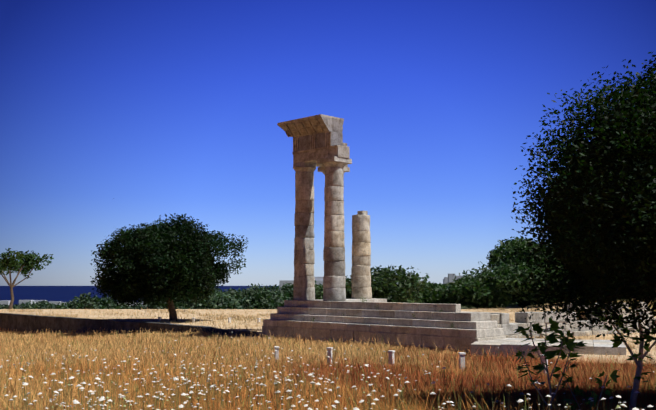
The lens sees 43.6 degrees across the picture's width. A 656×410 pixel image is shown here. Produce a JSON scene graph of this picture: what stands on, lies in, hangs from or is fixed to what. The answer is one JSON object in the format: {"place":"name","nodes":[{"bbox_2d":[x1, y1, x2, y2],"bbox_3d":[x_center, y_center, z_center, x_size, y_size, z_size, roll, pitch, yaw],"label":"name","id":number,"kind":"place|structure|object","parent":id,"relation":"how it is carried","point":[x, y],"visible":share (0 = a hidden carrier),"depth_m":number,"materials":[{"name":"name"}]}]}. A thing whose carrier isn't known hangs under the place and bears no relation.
{"place":"outdoors","nodes":[
{"label":"outdoors","id":0,"kind":"place"},
{"bbox_2d":[0,286,275,304],"bbox_3d":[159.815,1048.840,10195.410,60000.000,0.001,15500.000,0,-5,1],"label":"sea","id":1,"kind":"structure","parent":0,"point":[59,293],"depth_m":7373.81,"materials":[{"name":"blue liquid"}]},
{"bbox_2d":[0,282,655,409],"bbox_3d":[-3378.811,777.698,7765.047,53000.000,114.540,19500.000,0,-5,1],"label":"ground","id":2,"kind":"structure","parent":0,"point":[238,312],"depth_m":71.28,"materials":[{"name":"beige plant"}]},
{"bbox_2d":[0,248,53,308],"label":"tree","id":3,"kind":"object","parent":2,"relation":"on","point":[27,261],"visible":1,"depth_m":92.33,"materials":[{"name":"green plant"}]},
{"bbox_2d":[0,313,256,337],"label":"retaining wall","id":4,"kind":"structure","parent":2,"relation":"on","point":[25,323],"depth_m":66.20,"materials":[{"name":"stone"}]},
{"bbox_2d":[90,213,247,321],"bbox_3d":[-12.414,4.983,64.181,11.940,8.519,9.111,0,-5,1],"label":"tree","id":5,"kind":"object","parent":2,"relation":"on","point":[169,263],"visible":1,"depth_m":61.93,"materials":[{"name":"green plant"}]},
{"bbox_2d":[0,274,476,306],"bbox_3d":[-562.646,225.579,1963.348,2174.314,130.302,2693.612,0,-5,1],"label":"town buildings","id":6,"kind":"structure","parent":2,"relation":"on","point":[449,278],"depth_m":2262.52,"materials":[{"name":"grey"}]},
{"bbox_2d":[0,337,653,409],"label":"flower stems","id":7,"kind":"object","parent":2,"relation":"on","point":[277,386],"visible":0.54,"depth_m":15.02,"materials":[{"name":"plant"}]},
{"bbox_2d":[0,337,653,409],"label":"flower heads","id":8,"kind":"object","parent":7,"relation":"attached to","point":[75,401],"visible":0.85,"depth_m":12.88,"materials":[{"name":"white plant"}]},
{"bbox_2d":[0,237,655,308],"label":"bushes","id":9,"kind":"object","parent":2,"relation":"on","point":[493,289],"visible":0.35,"depth_m":95.36,"materials":[{"name":"green plant"}]},
{"bbox_2d":[158,317,547,375],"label":"short posts","id":10,"kind":"object","parent":2,"relation":"on","point":[461,355],"visible":0.58,"depth_m":29.69,"materials":[{"name":"grey metal"}]},
{"bbox_2d":[262,298,505,350],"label":"temple platform","id":11,"kind":"structure","parent":2,"relation":"on","point":[429,325],"depth_m":43.24,"materials":[{"name":"grey stone"}]},
{"bbox_2d":[293,156,371,300],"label":"columns","id":12,"kind":"structure","parent":11,"relation":"on","point":[334,169],"depth_m":49.35,"materials":[{"name":"beige stone"}]},
{"bbox_2d":[277,114,349,166],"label":"entablature","id":13,"kind":"structure","parent":12,"relation":"on","point":[316,137],"depth_m":49.01,"materials":[{"name":"beige stone"}]},
{"bbox_2d":[310,296,452,327],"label":"step weeds","id":14,"kind":"object","parent":11,"relation":"attached to","point":[409,301],"visible":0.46,"depth_m":43.67,"materials":[{"name":"green plant"}]},
{"bbox_2d":[471,338,625,358],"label":"stone slab","id":15,"kind":"structure","parent":2,"relation":"on","point":[598,347],"depth_m":36.37,"materials":[{"name":"stone"}]},
{"bbox_2d":[512,317,587,409],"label":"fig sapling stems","id":16,"kind":"object","parent":2,"relation":"on","point":[570,344],"visible":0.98,"depth_m":13.48,"materials":[{"name":"green plant"}]},
{"bbox_2d":[490,302,655,337],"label":"ruin wall","id":17,"kind":"structure","parent":2,"relation":"on","point":[502,319],"depth_m":45.84,"materials":[{"name":"beige stone"}]},
{"bbox_2d":[511,51,655,345],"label":"tree","id":18,"kind":"object","parent":2,"relation":"on","point":[597,205],"visible":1,"depth_m":13.57,"materials":[{"name":"green plant"}]},
{"bbox_2d":[561,370,619,409],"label":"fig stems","id":19,"kind":"object","parent":2,"relation":"on","point":[578,391],"visible":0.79,"depth_m":13.57,"materials":[{"name":"green plant"}]},
{"bbox_2d":[590,298,655,409],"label":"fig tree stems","id":20,"kind":"object","parent":2,"relation":"on","point":[640,355],"visible":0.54,"depth_m":14.29,"materials":[{"name":"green plant"}]},
{"bbox_2d":[0,0,655,285],"label":"sky","id":21,"kind":"structure","parent":0,"point":[114,114],"materials":[{"name":"blue"}]}
]}

